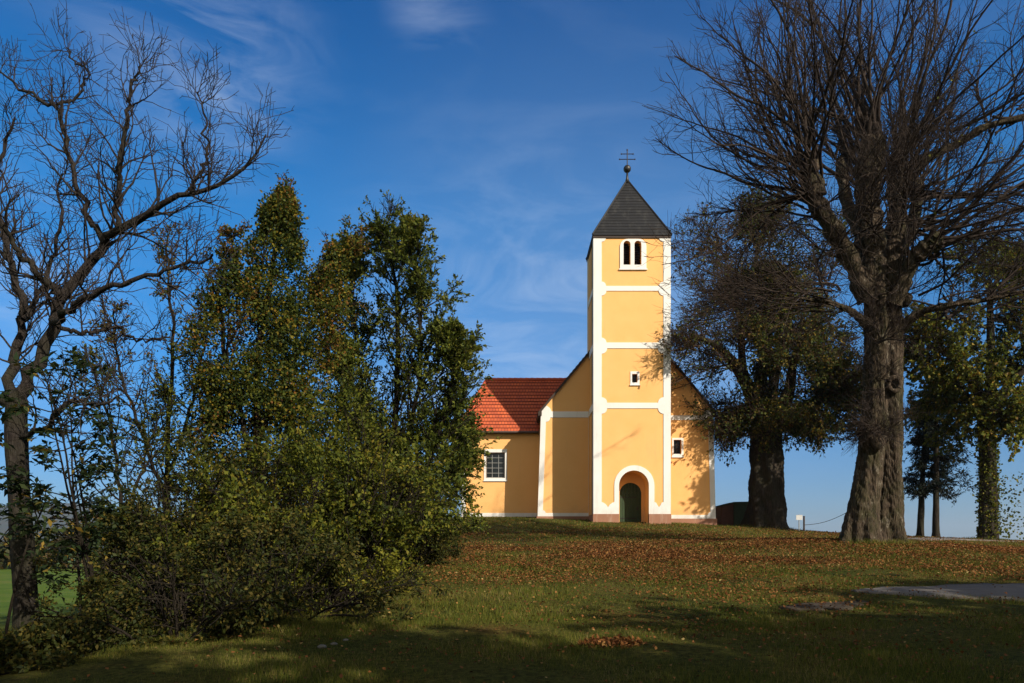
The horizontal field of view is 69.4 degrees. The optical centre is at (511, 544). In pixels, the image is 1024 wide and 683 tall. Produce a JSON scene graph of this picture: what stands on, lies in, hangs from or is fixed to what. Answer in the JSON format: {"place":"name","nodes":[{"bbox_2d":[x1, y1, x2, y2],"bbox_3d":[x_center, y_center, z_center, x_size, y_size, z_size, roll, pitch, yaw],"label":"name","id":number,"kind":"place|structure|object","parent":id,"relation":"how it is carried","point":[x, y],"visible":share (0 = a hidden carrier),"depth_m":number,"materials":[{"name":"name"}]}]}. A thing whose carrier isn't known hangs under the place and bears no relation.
{"place":"outdoors","nodes":[
{"label":"outdoors","id":0,"kind":"place"},
{"bbox_2d":[0,503,105,548],"bbox_3d":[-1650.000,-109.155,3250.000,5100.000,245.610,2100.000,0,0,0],"label":"hills","id":1,"kind":"structure","parent":0,"point":[3,526],"depth_m":2751.31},
{"bbox_2d":[0,516,1023,682],"bbox_3d":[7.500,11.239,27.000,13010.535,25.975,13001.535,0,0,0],"label":"ground","id":2,"kind":"structure","parent":0,"point":[137,668],"depth_m":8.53,"materials":[{"name":"green plant"}]},
{"bbox_2d":[0,430,105,635],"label":"walnut sapling","id":3,"kind":"object","parent":2,"relation":"on","point":[18,488],"visible":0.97,"depth_m":9.23,"materials":[{"name":"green plant"}]},
{"bbox_2d":[0,513,131,569],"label":"wood","id":4,"kind":"object","parent":2,"relation":"on","point":[4,563],"visible":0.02,"depth_m":92.65,"materials":[{"name":"green plant"}]},
{"bbox_2d":[0,345,136,611],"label":"walnut sapling","id":5,"kind":"object","parent":2,"relation":"on","point":[88,472],"visible":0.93,"depth_m":9.88,"materials":[{"name":"green plant"}]},
{"bbox_2d":[0,619,181,675],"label":"bramble bush","id":6,"kind":"object","parent":2,"relation":"on","point":[19,652],"visible":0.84,"depth_m":7.93,"materials":[{"name":"green plant"}]},
{"bbox_2d":[65,338,197,581],"bbox_3d":[-7.783,-1.447,15.232,2.528,5.616,1.855,0,0,-30],"label":"slender tree","id":7,"kind":"object","parent":2,"relation":"on","point":[163,394],"visible":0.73,"depth_m":15.25,"materials":[{"name":"green plant"}]},
{"bbox_2d":[0,1,294,630],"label":"walnut tree","id":8,"kind":"object","parent":2,"relation":"on","point":[15,435],"visible":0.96,"depth_m":11.86,"materials":[{"name":"brown plant"}]},
{"bbox_2d":[85,221,231,514],"bbox_3d":[-8.480,-3.027,17.811,3.617,9.787,3.326,0,0,0],"label":"slender tree","id":9,"kind":"object","parent":2,"relation":"on","point":[168,290],"visible":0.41,"depth_m":17.84,"materials":[{"name":"green plant"}]},
{"bbox_2d":[16,420,315,611],"bbox_3d":[-6.263,-0.480,13.294,5.229,3.582,4.507,0,0,35],"label":"hazel shrub","id":10,"kind":"object","parent":2,"relation":"on","point":[112,544],"visible":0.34,"depth_m":12.73,"materials":[{"name":"green plant"}]},
{"bbox_2d":[85,454,247,594],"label":"hazel shrub","id":11,"kind":"object","parent":2,"relation":"on","point":[173,482],"visible":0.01,"depth_m":19.59,"materials":[{"name":"green plant"}]},
{"bbox_2d":[21,535,342,647],"bbox_3d":[-4.104,0.583,9.470,3.476,1.418,3.317,0,0,0],"label":"bramble bush","id":12,"kind":"object","parent":2,"relation":"on","point":[237,609],"visible":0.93,"depth_m":8.91,"materials":[{"name":"green plant"}]},
{"bbox_2d":[68,485,339,630],"bbox_3d":[-4.762,0.107,12.044,3.920,2.242,3.684,0,0,-21],"label":"hazel shrub","id":13,"kind":"object","parent":2,"relation":"on","point":[284,529],"visible":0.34,"depth_m":11.77,"materials":[{"name":"green plant"}]},
{"bbox_2d":[97,415,415,610],"bbox_3d":[-5.070,-0.529,13.947,4.938,3.377,5.546,0,0,23],"label":"hazel shrub","id":14,"kind":"object","parent":2,"relation":"on","point":[231,493],"visible":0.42,"depth_m":12.81,"materials":[{"name":"green plant"}]},
{"bbox_2d":[75,508,453,632],"bbox_3d":[-3.259,0.402,10.763,4.863,1.901,4.278,0,0,0],"label":"bramble bush","id":15,"kind":"object","parent":2,"relation":"on","point":[326,551],"visible":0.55,"depth_m":10.36,"materials":[{"name":"green plant"}]},
{"bbox_2d":[160,169,372,570],"bbox_3d":[-5.448,-3.228,16.812,5.201,10.835,5.042,0,0,-24],"label":"ivy clad tree","id":16,"kind":"object","parent":2,"relation":"on","point":[279,212],"visible":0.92,"depth_m":16.72,"materials":[{"name":"green plant"}]},
{"bbox_2d":[178,367,425,513],"bbox_3d":[-5.103,-1.808,18.374,6.212,6.109,6.217,0,0,-23],"label":"hazel shrub","id":17,"kind":"object","parent":2,"relation":"on","point":[326,438],"visible":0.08,"depth_m":17.89,"materials":[{"name":"green plant"}]},
{"bbox_2d":[282,550,375,612],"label":"weed clump","id":18,"kind":"object","parent":2,"relation":"on","point":[332,596],"visible":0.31,"depth_m":10.71,"materials":[{"name":"green plant"}]},
{"bbox_2d":[187,380,488,576],"bbox_3d":[-3.511,-1.356,15.136,5.655,4.415,5.589,0,0,-29],"label":"hazel shrub","id":19,"kind":"object","parent":2,"relation":"on","point":[408,529],"visible":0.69,"depth_m":14.64,"materials":[{"name":"green plant"}]},
{"bbox_2d":[309,542,428,597],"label":"weed clump","id":20,"kind":"object","parent":2,"relation":"on","point":[391,564],"visible":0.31,"depth_m":12.18,"materials":[{"name":"green plant"}]},
{"bbox_2d":[284,392,477,556],"bbox_3d":[-3.737,-2.247,20.414,5.808,5.576,5.736,0,0,0],"label":"hazel shrub","id":21,"kind":"object","parent":2,"relation":"on","point":[457,479],"visible":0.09,"depth_m":19.43,"materials":[{"name":"green plant"}]},
{"bbox_2d":[317,467,475,570],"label":"hazel shrub","id":22,"kind":"object","parent":2,"relation":"on","point":[439,538],"visible":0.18,"depth_m":16.46,"materials":[{"name":"green plant"}]},
{"bbox_2d":[303,189,500,556],"bbox_3d":[-3.138,-4.378,21.163,5.714,11.360,6.118,0,0,0],"label":"ash tree","id":23,"kind":"object","parent":2,"relation":"on","point":[454,349],"visible":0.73,"depth_m":20.20,"materials":[{"name":"green plant"}]},
{"bbox_2d":[410,515,467,565],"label":"bramble bush","id":24,"kind":"object","parent":2,"relation":"on","point":[441,554],"visible":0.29,"depth_m":17.55,"materials":[{"name":"green plant"}]},
{"bbox_2d":[73,519,1023,682],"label":"fallen leaves","id":25,"kind":"object","parent":2,"relation":"on","point":[651,556],"visible":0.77,"depth_m":17.57,"materials":[{"name":"brown plant"}]},
{"bbox_2d":[461,149,716,524],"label":"church","id":26,"kind":"structure","parent":2,"relation":"on","point":[604,431],"depth_m":42.14,"materials":[{"name":"yellow paint"}]},
{"bbox_2d":[483,449,506,480],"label":"window","id":27,"kind":"structure","parent":26,"relation":"in","point":[496,469],"depth_m":45.77,"materials":[{"name":"white paint"}]},
{"bbox_2d":[624,244,629,264],"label":"belfry window","id":28,"kind":"structure","parent":26,"relation":"in","point":[626,248],"depth_m":41.45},
{"bbox_2d":[620,483,640,521],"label":"door","id":29,"kind":"structure","parent":26,"relation":"in","point":[630,502],"depth_m":42.25,"materials":[{"name":"green paint"}]},
{"bbox_2d":[630,371,639,385],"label":"window","id":30,"kind":"structure","parent":26,"relation":"in","point":[634,379],"depth_m":40.96,"materials":[{"name":"white paint"}]},
{"bbox_2d":[634,244,640,264],"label":"belfry window","id":31,"kind":"structure","parent":26,"relation":"in","point":[637,251],"depth_m":41.45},
{"bbox_2d":[671,438,683,457],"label":"window","id":32,"kind":"structure","parent":26,"relation":"in","point":[677,443],"depth_m":43.32,"materials":[{"name":"white paint"}]},
{"bbox_2d":[577,634,647,648],"bbox_3d":[1.100,1.055,8.098,0.789,0.175,0.523,0,0,0],"label":"leaf heap","id":33,"kind":"object","parent":2,"relation":"on","point":[623,640],"visible":0.94,"depth_m":8.03,"materials":[{"name":"brown plant"}]},
{"bbox_2d":[715,502,747,524],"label":"storage bin","id":34,"kind":"object","parent":2,"relation":"on","point":[732,513],"visible":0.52,"depth_m":46.05,"materials":[{"name":"green paint"}]},
{"bbox_2d":[647,179,863,529],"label":"linden tree","id":35,"kind":"object","parent":2,"relation":"on","point":[768,416],"visible":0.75,"depth_m":42.02,"materials":[{"name":"green plant"}]},
{"bbox_2d":[796,515,802,519],"bbox_3d":[15.514,-1.077,39.987,0.340,1.142,0.075,0,0,0],"label":"sign","id":36,"kind":"object","parent":2,"relation":"on","point":[799,517],"visible":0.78,"depth_m":39.95,"materials":[{"name":"white paint"}]},
{"bbox_2d":[803,513,844,530],"bbox_3d":[16.576,-1.084,39.278,2.243,1.183,0.100,0,0,42],"label":"chain fence","id":37,"kind":"object","parent":2,"relation":"on","point":[811,524],"visible":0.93,"depth_m":39.95,"materials":[{"name":"grey metal"}]},
{"bbox_2d":[632,0,1023,542],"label":"linden tree","id":38,"kind":"object","parent":2,"relation":"on","point":[880,264],"visible":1,"depth_m":21.08,"materials":[{"name":"brown plant"}]},
{"bbox_2d":[903,413,956,535],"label":"evergreen tree","id":39,"kind":"object","parent":2,"relation":"on","point":[921,503],"visible":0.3,"depth_m":45.87,"materials":[{"name":"green plant"}]},
{"bbox_2d":[904,384,978,536],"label":"evergreen tree","id":40,"kind":"object","parent":2,"relation":"on","point":[935,482],"visible":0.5,"depth_m":44.79,"materials":[{"name":"green plant"}]},
{"bbox_2d":[861,232,1023,539],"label":"maple tree","id":41,"kind":"object","parent":2,"relation":"on","point":[949,389],"visible":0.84,"depth_m":35.92,"materials":[{"name":"green plant"}]},
{"bbox_2d":[0,0,1023,539],"label":"sky","id":42,"kind":"structure","parent":0,"point":[508,125],"materials":[{"name":"blue"}]},
{"bbox_2d":[779,599,869,611],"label":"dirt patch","id":43,"kind":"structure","parent":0,"point":[837,605],"depth_m":10.88,"materials":[{"name":"brown soil"}]},
{"bbox_2d":[851,583,1023,601],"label":"road","id":44,"kind":"structure","parent":0,"point":[988,589],"depth_m":12.59,"materials":[{"name":"grey asphalt"}]},
{"bbox_2d":[908,537,1021,541],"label":"lane","id":45,"kind":"structure","parent":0,"point":[919,538],"depth_m":34.33,"materials":[{"name":"grey asphalt"}]}
]}

